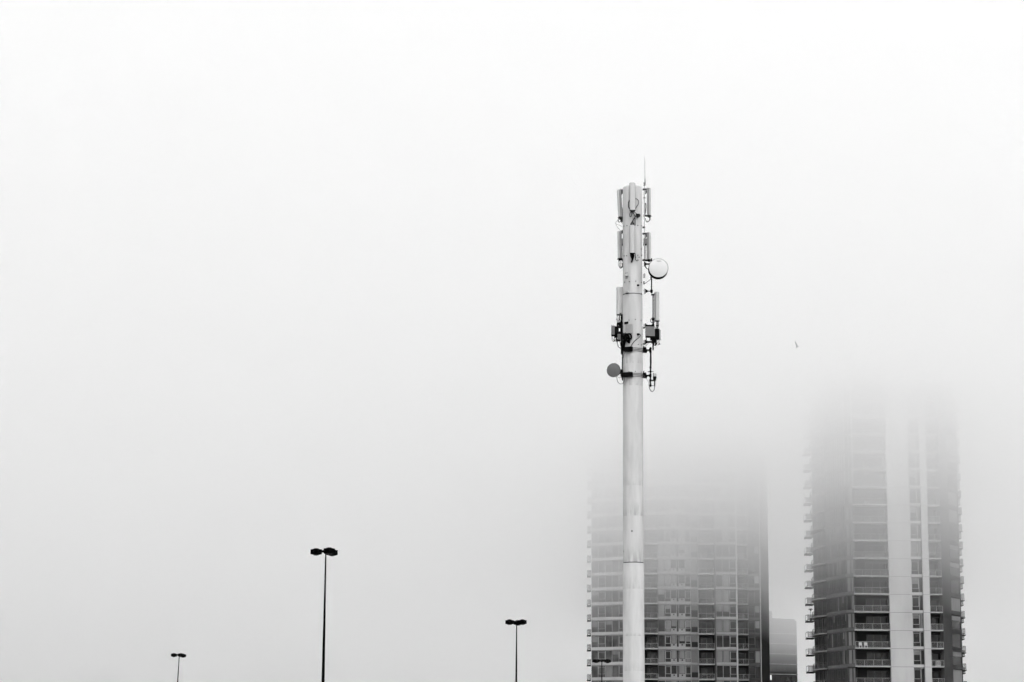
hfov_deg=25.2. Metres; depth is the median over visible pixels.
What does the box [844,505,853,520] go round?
window
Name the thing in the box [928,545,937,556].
balcony door
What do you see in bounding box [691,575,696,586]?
window
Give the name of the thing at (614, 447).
window
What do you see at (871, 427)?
balcony door
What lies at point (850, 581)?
window
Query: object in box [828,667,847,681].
window
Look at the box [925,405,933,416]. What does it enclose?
balcony door
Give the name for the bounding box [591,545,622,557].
window
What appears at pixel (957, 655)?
window
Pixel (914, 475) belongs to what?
window
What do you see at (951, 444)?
window
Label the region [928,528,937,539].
balcony door
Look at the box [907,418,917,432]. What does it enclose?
window
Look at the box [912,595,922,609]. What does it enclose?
window
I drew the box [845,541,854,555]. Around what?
window
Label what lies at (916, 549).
window
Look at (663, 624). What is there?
window
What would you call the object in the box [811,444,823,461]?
window
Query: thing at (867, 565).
balcony door
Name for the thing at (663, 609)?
window
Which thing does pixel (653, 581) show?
balcony door
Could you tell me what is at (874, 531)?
balcony door
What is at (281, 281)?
sky
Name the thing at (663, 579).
window
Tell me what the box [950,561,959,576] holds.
window
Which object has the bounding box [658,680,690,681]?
window
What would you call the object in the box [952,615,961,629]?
window
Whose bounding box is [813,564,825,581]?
window
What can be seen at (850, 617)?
window
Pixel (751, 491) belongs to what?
window
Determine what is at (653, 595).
balcony door
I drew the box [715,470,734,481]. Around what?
window
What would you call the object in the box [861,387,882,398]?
balcony door
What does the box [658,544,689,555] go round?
window
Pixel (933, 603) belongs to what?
balcony door
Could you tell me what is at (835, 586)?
window
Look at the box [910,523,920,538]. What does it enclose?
window
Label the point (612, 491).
window
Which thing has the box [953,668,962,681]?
window
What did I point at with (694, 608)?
window
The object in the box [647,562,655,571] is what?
balcony door
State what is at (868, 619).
balcony door
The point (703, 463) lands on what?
balcony door
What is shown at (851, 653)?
window
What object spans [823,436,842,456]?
window
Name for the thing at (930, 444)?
balcony door
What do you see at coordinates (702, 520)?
balcony door
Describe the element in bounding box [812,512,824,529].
window
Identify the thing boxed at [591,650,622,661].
window
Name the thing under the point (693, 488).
window
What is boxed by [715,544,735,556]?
window
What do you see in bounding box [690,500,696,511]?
window
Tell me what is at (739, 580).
balcony door
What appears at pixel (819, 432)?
window
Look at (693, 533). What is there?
window
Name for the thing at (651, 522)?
balcony door
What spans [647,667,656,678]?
balcony door
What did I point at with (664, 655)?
window
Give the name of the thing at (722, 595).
window
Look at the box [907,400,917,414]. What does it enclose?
window
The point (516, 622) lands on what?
parking lot lamp
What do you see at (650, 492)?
balcony door
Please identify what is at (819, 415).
window
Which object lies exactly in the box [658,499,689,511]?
window
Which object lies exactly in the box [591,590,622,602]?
window
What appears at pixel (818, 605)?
window
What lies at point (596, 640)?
window
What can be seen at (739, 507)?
balcony door
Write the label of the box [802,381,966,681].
apartment tower
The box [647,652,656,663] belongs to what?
balcony door
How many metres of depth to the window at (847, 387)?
385.88 m
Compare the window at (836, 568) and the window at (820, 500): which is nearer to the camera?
the window at (836, 568)
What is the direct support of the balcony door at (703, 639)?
in the apartment tower at (706, 577)
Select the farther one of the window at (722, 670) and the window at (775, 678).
the window at (775, 678)
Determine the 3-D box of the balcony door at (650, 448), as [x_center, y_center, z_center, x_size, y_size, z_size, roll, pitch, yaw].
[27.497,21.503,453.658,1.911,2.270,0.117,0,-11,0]
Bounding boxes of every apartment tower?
[587,437,769,681]
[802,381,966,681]
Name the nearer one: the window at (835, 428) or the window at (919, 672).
the window at (919, 672)
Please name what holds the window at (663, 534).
in the apartment tower at (706, 577)
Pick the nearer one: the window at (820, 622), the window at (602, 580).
the window at (820, 622)
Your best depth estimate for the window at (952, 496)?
386.82 m
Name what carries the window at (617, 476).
in the apartment tower at (706, 577)
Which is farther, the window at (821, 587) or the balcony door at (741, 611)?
the balcony door at (741, 611)
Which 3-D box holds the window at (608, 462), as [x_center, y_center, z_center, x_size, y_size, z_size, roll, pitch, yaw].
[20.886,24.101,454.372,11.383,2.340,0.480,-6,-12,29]
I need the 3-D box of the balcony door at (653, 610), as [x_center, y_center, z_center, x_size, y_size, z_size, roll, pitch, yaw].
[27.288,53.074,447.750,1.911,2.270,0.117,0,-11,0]
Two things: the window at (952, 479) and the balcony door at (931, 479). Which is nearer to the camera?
the balcony door at (931, 479)
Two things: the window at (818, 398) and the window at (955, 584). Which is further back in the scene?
the window at (818, 398)
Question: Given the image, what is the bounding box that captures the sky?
[0,0,1023,681]
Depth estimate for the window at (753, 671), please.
445.67 m
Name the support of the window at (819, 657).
in the apartment tower at (887, 583)
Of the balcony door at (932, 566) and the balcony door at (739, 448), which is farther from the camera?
the balcony door at (739, 448)
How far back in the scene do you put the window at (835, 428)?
390.05 m
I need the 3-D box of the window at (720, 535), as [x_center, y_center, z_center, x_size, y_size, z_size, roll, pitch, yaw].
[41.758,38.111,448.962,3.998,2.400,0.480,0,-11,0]
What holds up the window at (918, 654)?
in the apartment tower at (887, 583)
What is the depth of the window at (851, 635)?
378.32 m
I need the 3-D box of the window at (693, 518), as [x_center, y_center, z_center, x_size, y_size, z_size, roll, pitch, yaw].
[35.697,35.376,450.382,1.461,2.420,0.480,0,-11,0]
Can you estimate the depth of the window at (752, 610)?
447.74 m
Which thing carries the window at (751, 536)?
in the apartment tower at (706, 577)
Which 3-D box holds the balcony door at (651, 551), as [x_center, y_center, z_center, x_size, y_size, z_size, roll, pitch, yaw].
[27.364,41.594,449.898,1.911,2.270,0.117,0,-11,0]
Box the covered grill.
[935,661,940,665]
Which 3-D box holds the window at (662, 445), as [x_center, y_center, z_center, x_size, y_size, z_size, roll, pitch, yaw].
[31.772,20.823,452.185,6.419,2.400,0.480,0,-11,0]
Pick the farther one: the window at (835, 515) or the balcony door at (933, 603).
the window at (835, 515)
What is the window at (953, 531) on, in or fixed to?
in the apartment tower at (887, 583)
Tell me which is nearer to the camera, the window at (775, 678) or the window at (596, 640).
the window at (596, 640)
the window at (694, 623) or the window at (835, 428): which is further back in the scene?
the window at (694, 623)
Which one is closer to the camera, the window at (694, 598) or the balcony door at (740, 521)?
the window at (694, 598)
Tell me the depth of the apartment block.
617.82 m
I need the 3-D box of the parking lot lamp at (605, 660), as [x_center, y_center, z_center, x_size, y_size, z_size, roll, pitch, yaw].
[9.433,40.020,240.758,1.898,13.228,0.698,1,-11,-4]
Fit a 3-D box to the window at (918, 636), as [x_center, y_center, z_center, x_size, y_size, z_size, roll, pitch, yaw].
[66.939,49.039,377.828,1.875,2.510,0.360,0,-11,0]
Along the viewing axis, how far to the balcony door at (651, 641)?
446.76 m
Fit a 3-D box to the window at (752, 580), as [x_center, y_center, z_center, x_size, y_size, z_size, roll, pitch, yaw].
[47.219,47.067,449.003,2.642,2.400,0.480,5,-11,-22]
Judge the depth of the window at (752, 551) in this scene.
449.93 m
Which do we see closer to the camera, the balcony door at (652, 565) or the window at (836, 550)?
the window at (836, 550)
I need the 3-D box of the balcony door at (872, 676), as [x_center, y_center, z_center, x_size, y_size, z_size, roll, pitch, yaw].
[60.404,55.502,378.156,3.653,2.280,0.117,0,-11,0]
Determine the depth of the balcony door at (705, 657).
446.10 m
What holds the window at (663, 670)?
in the apartment tower at (706, 577)
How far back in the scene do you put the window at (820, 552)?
394.07 m
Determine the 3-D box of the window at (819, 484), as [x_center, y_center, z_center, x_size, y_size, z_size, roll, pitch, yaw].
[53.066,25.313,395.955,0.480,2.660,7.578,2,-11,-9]
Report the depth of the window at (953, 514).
386.30 m
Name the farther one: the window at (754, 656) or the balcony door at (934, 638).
the window at (754, 656)
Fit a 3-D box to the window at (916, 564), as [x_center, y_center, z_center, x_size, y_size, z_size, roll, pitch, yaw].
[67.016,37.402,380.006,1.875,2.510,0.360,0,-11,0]
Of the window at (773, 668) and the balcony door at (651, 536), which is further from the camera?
the window at (773, 668)
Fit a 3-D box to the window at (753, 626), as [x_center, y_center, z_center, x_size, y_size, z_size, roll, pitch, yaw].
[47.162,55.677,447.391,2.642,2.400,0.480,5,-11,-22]
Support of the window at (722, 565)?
in the apartment tower at (706, 577)
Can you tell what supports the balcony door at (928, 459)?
in the apartment tower at (887, 583)
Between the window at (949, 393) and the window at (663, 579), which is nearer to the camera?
the window at (949, 393)
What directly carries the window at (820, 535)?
in the apartment tower at (887, 583)
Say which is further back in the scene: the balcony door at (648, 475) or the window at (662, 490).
the balcony door at (648, 475)
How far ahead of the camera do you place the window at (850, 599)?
379.43 m
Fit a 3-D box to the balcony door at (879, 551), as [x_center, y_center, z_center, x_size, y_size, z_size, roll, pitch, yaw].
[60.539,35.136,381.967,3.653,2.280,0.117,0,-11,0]
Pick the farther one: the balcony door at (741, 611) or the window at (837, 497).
the balcony door at (741, 611)
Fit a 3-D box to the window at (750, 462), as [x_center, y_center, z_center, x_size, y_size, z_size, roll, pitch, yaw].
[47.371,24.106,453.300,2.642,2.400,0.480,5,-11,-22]
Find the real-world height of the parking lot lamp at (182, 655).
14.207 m
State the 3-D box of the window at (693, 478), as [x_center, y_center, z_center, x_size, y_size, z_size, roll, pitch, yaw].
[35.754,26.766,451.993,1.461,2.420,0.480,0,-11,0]
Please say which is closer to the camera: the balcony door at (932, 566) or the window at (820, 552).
the balcony door at (932, 566)
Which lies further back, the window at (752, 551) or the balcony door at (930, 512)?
the window at (752, 551)
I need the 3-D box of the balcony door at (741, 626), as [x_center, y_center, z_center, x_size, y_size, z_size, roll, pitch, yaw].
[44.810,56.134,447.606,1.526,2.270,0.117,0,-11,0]
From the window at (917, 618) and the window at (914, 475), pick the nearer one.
the window at (917, 618)
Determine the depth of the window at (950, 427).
389.00 m
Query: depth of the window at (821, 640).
391.19 m
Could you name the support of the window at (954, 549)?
in the apartment tower at (887, 583)
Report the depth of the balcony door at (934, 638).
379.34 m
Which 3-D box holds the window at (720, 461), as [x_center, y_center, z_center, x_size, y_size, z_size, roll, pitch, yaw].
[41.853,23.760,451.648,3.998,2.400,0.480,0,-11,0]
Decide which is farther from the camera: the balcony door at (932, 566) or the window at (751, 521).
the window at (751, 521)
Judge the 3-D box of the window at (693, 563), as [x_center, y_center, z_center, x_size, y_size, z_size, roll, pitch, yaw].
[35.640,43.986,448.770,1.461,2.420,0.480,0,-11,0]
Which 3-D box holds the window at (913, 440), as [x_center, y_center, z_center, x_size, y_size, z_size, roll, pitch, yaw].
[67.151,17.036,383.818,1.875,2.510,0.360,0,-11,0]
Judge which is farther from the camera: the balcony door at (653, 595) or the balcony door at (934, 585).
the balcony door at (653, 595)
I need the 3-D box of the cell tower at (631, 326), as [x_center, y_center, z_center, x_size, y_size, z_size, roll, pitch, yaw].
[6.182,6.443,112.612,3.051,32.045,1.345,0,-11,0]
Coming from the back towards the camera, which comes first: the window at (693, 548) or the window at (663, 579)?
the window at (693, 548)
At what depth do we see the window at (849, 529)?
381.52 m
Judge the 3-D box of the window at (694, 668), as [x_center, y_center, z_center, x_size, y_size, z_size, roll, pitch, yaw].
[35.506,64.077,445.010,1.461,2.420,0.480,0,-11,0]
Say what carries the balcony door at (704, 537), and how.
in the apartment tower at (706, 577)
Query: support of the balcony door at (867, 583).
in the apartment tower at (887, 583)
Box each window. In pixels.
[591,440,643,454]
[591,455,643,469]
[591,470,643,484]
[591,485,643,498]
[591,499,643,513]
[591,514,643,528]
[591,530,622,542]
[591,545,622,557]
[591,560,622,572]
[591,575,622,587]
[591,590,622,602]
[591,605,622,616]
[591,620,622,631]
[591,635,622,646]
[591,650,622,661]
[591,665,622,676]
[591,680,622,681]
[657,440,689,452]
[657,455,689,466]
[657,470,689,481]
[657,485,689,496]
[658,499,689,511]
[658,514,689,526]
[658,529,689,540]
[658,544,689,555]
[658,559,690,570]
[658,574,690,585]
[658,589,690,600]
[658,604,690,616]
[658,619,690,631]
[658,634,690,646]
[658,649,690,661]
[658,665,690,676]
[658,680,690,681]
[690,441,695,452]
[690,456,695,467]
[690,471,696,482]
[690,485,696,497]
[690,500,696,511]
[690,515,696,526]
[690,530,696,541]
[690,545,696,556]
[690,560,696,571]
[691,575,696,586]
[691,589,697,601]
[691,605,697,616]
[691,620,697,631]
[691,635,697,646]
[691,650,697,661]
[691,665,697,677]
[714,441,734,452]
[714,455,734,467]
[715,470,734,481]
[715,485,734,496]
[715,500,734,511]
[715,515,735,526]
[715,529,735,541]
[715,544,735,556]
[715,559,735,571]
[716,574,735,586]
[716,589,735,601]
[716,604,736,616]
[716,619,736,631]
[716,635,736,646]
[716,650,736,661]
[716,665,736,677]
[717,680,736,681]
[745,442,757,453]
[745,457,756,468]
[745,471,757,483]
[746,486,758,498]
[746,501,758,512]
[746,516,758,527]
[746,530,758,542]
[746,545,758,557]
[746,560,759,572]
[747,575,759,587]
[747,590,759,602]
[747,605,758,617]
[747,620,759,632]
[747,635,760,647]
[748,650,760,662]
[748,665,760,677]
[769,624,796,631]
[769,634,796,641]
[770,644,796,651]
[770,654,796,661]
[770,665,796,671]
[770,675,796,681]
[810,393,822,409]
[811,409,822,426]
[811,427,822,444]
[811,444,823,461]
[811,461,823,478]
[812,477,824,494]
[812,495,823,512]
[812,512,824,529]
[813,530,824,546]
[813,547,824,564]
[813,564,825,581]
[814,581,826,598]
[814,599,825,616]
[814,617,826,633]
[815,634,826,651]
[815,652,826,668]
[815,669,827,681]
[822,384,841,404]
[823,402,841,421]
[823,419,842,439]
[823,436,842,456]
[824,454,842,473]
[824,471,843,490]
[824,489,843,507]
[825,506,844,525]
[825,524,844,542]
[825,542,844,560]
[826,559,845,577]
[826,577,845,594]
[826,595,845,612]
[827,613,846,630]
[827,631,846,647]
[827,649,846,665]
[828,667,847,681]
[842,383,851,397]
[842,400,851,415]
[842,417,852,432]
[843,435,852,449]
[843,452,852,467]
[843,470,853,484]
[844,488,853,502]
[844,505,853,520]
[844,523,854,538]
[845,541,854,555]
[845,559,855,573]
[845,577,855,591]
[846,595,855,609]
[846,613,856,627]
[847,631,856,645]
[847,649,856,663]
[847,667,857,681]
[906,383,917,397]
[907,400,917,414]
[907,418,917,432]
[908,435,918,449]
[908,453,918,467]
[909,470,919,484]
[909,488,919,502]
[910,506,920,520]
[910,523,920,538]
[911,541,921,555]
[911,559,921,573]
[911,577,922,591]
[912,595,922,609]
[912,613,923,627]
[913,631,923,645]
[913,649,924,664]
[914,667,924,681]
[945,386,954,402]
[946,404,955,419]
[946,421,955,436]
[947,439,956,454]
[947,456,956,471]
[948,473,957,488]
[948,491,957,505]
[949,508,958,523]
[949,526,958,540]
[950,544,959,558]
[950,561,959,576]
[951,579,960,593]
[951,597,960,611]
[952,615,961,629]
[952,632,961,647]
[953,650,962,664]
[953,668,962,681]
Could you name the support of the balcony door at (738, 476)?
in the apartment tower at (706, 577)
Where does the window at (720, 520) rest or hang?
in the apartment tower at (706, 577)
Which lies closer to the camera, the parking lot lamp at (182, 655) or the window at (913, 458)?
the parking lot lamp at (182, 655)
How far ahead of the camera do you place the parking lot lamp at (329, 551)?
140.28 m
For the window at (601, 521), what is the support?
in the apartment tower at (706, 577)
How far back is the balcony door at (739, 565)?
449.82 m
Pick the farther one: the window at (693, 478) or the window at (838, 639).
the window at (693, 478)
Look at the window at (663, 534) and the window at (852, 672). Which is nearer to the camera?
the window at (852, 672)
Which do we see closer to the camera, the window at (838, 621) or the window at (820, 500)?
the window at (838, 621)
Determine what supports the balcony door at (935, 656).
in the apartment tower at (887, 583)
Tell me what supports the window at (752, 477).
in the apartment tower at (706, 577)
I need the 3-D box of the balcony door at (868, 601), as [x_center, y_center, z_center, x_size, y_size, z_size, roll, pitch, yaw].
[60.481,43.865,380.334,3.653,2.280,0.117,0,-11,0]
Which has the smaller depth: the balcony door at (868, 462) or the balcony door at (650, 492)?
the balcony door at (868, 462)
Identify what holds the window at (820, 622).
in the apartment tower at (887, 583)
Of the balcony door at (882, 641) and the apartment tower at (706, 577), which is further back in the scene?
the apartment tower at (706, 577)
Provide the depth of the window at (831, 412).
390.43 m
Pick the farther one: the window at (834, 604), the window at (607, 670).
the window at (607, 670)
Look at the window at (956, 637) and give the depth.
382.41 m
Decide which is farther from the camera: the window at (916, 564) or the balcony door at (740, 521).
the balcony door at (740, 521)
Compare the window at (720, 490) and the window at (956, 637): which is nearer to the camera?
the window at (956, 637)
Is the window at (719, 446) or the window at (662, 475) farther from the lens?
the window at (719, 446)
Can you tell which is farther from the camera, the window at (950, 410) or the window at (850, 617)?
the window at (950, 410)
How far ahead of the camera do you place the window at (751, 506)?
451.58 m
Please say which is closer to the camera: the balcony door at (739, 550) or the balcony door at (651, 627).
the balcony door at (651, 627)
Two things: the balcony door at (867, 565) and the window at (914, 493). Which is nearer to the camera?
the balcony door at (867, 565)
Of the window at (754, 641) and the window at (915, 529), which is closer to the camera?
the window at (915, 529)
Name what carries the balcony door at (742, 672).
in the apartment tower at (706, 577)
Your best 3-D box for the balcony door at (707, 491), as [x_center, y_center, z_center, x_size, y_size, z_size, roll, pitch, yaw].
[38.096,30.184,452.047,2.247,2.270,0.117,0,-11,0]
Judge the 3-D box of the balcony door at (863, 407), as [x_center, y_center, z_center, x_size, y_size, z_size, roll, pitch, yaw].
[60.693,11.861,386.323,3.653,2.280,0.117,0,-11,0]
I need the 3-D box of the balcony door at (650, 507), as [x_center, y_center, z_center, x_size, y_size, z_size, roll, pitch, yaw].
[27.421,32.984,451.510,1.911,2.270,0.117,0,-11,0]
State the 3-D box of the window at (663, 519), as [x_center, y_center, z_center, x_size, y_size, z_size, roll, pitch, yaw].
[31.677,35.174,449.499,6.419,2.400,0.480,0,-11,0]
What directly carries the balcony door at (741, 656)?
in the apartment tower at (706, 577)
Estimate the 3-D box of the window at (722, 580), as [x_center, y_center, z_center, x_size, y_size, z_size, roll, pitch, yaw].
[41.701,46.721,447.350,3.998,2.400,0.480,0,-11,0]
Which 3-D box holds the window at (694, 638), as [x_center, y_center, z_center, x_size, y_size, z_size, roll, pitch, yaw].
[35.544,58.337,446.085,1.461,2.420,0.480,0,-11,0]
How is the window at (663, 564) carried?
in the apartment tower at (706, 577)
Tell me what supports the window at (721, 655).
in the apartment tower at (706, 577)
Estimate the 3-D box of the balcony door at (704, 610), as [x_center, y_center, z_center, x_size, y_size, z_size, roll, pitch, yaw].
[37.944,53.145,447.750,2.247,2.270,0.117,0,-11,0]
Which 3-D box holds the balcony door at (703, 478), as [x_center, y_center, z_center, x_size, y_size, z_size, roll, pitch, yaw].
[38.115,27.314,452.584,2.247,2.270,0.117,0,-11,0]
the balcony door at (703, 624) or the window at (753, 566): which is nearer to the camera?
the balcony door at (703, 624)
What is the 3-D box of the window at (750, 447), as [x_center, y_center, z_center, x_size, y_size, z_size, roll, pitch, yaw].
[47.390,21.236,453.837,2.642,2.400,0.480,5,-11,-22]
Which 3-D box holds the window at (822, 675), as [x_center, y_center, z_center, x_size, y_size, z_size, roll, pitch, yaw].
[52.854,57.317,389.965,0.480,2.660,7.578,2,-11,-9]
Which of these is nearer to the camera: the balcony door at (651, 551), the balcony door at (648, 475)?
the balcony door at (651, 551)
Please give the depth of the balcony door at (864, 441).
385.31 m
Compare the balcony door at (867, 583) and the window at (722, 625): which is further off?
the window at (722, 625)
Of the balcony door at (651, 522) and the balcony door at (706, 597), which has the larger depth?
the balcony door at (651, 522)
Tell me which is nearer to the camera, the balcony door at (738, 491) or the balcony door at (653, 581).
the balcony door at (653, 581)
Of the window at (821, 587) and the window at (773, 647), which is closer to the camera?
the window at (821, 587)
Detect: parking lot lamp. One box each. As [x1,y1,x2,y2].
[171,653,185,681]
[310,547,337,681]
[505,619,526,681]
[593,659,610,681]
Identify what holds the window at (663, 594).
in the apartment tower at (706, 577)
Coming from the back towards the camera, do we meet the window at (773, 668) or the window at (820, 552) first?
the window at (773, 668)
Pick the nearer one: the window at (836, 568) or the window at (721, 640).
the window at (836, 568)
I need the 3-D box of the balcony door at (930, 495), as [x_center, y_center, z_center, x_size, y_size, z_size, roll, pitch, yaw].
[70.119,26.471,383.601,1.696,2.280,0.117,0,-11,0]
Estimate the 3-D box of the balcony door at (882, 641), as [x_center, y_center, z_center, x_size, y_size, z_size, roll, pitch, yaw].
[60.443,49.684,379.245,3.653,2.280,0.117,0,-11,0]
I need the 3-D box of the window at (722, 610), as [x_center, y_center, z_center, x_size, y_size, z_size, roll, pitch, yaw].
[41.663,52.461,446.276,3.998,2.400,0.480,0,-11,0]
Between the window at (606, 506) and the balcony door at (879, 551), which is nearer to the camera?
the balcony door at (879, 551)
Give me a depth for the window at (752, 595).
448.28 m
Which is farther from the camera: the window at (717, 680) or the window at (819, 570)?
the window at (717, 680)
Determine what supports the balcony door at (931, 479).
in the apartment tower at (887, 583)
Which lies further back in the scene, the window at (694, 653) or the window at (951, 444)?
the window at (694, 653)
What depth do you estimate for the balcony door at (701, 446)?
453.68 m
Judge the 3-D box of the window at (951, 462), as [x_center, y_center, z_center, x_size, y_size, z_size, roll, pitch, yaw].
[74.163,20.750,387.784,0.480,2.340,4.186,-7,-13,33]
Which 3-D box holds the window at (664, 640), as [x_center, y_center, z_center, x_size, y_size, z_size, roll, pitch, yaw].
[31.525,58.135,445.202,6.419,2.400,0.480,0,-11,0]
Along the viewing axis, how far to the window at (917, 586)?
379.39 m
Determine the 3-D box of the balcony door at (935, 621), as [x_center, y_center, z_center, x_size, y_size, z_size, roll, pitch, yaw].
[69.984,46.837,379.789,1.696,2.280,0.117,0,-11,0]
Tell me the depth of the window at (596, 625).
449.38 m
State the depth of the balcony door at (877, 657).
378.69 m
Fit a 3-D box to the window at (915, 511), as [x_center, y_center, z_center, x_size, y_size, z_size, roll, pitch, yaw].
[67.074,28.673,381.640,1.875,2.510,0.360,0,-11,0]
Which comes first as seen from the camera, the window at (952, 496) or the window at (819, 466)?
the window at (952, 496)
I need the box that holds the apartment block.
[769,611,797,681]
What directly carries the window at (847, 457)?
in the apartment tower at (887, 583)
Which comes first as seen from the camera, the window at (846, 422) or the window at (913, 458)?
the window at (913, 458)
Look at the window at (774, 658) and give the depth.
617.39 m
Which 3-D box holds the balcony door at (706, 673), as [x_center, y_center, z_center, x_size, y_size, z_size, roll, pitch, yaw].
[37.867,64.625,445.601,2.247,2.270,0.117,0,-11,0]
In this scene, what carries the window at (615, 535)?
in the apartment tower at (706, 577)
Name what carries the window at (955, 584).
in the apartment tower at (887, 583)
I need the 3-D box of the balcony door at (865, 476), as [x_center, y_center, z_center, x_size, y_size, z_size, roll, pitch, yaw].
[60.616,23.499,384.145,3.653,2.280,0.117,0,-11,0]
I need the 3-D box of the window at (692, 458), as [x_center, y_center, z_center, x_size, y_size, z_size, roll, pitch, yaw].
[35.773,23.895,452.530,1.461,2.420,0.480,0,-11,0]
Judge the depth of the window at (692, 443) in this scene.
452.96 m
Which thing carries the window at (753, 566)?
in the apartment tower at (706, 577)
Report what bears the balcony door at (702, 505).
in the apartment tower at (706, 577)
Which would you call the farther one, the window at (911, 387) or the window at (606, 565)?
the window at (606, 565)
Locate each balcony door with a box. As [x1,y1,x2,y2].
[646,444,655,453]
[646,459,655,468]
[646,473,655,483]
[646,488,655,497]
[646,503,655,512]
[646,518,655,527]
[647,532,655,541]
[647,547,655,556]
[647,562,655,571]
[647,577,656,586]
[647,592,656,601]
[647,607,656,617]
[647,622,656,632]
[647,637,656,647]
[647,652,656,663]
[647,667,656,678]
[699,444,710,453]
[699,459,710,468]
[699,474,710,482]
[700,488,710,498]
[700,503,710,513]
[700,518,710,527]
[700,533,710,542]
[700,548,711,557]
[700,562,711,572]
[700,577,711,587]
[700,592,711,602]
[701,607,711,617]
[701,622,711,633]
[701,637,711,648]
[701,653,712,662]
[701,668,712,678]
[736,445,742,453]
[736,459,743,469]
[736,474,743,483]
[736,489,743,498]
[736,504,743,513]
[737,518,743,527]
[737,533,744,543]
[737,548,744,558]
[737,563,744,573]
[737,578,744,588]
[737,593,744,603]
[738,608,744,618]
[738,623,745,632]
[738,638,745,648]
[738,653,745,663]
[738,668,745,678]
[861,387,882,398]
[861,405,882,415]
[862,422,883,433]
[862,439,883,450]
[863,457,884,468]
[863,474,884,486]
[863,492,884,503]
[864,510,885,520]
[864,527,885,539]
[864,545,886,557]
[865,563,886,575]
[865,581,887,593]
[866,599,887,611]
[866,616,887,629]
[866,634,888,647]
[867,653,888,665]
[867,671,889,681]
[924,388,933,398]
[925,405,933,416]
[925,422,934,433]
[926,440,934,451]
[926,457,935,468]
[927,475,935,485]
[927,492,936,504]
[928,510,936,521]
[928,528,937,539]
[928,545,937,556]
[929,563,937,574]
[929,581,938,592]
[930,599,938,610]
[930,617,939,628]
[931,635,940,647]
[931,653,940,665]
[932,671,940,681]
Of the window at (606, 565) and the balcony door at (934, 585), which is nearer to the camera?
the balcony door at (934, 585)
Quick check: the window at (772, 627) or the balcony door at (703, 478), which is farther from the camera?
the window at (772, 627)
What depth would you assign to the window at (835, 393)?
390.95 m
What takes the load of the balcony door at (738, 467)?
in the apartment tower at (706, 577)
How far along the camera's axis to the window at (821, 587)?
392.72 m
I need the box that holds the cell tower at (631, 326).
[607,179,667,681]
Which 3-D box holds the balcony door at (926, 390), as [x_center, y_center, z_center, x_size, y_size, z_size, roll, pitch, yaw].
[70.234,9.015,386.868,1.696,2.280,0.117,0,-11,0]
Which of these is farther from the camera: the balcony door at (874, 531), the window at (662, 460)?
the window at (662, 460)
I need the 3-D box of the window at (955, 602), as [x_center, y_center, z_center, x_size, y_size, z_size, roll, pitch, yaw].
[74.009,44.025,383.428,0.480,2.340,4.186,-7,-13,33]
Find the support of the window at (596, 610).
in the apartment tower at (706, 577)
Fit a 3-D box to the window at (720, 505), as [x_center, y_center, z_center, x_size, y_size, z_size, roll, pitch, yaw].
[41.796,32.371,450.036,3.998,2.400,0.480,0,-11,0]
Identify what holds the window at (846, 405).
in the apartment tower at (887, 583)
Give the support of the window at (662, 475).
in the apartment tower at (706, 577)
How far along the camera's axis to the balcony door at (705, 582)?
448.83 m
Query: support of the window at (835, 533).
in the apartment tower at (887, 583)
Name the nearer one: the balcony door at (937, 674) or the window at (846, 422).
the balcony door at (937, 674)
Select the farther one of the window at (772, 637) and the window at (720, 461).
the window at (772, 637)
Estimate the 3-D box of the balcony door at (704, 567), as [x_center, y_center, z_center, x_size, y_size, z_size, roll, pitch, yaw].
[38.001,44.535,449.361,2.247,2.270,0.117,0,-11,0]
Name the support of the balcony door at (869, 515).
in the apartment tower at (887, 583)
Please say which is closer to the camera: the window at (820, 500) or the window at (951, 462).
the window at (951, 462)
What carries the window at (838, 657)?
in the apartment tower at (887, 583)
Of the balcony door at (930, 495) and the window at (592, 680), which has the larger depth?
the window at (592, 680)
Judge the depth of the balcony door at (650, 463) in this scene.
453.13 m
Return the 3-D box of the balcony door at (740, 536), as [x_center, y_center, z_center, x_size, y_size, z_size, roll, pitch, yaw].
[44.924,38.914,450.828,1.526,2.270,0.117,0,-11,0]
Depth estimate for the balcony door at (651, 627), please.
447.19 m
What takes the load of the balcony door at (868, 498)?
in the apartment tower at (887, 583)
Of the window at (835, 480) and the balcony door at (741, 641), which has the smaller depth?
the window at (835, 480)
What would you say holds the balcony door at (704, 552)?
in the apartment tower at (706, 577)
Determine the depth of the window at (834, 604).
384.56 m
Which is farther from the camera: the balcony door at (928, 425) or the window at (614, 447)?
the window at (614, 447)
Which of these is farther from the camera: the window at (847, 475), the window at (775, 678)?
the window at (775, 678)

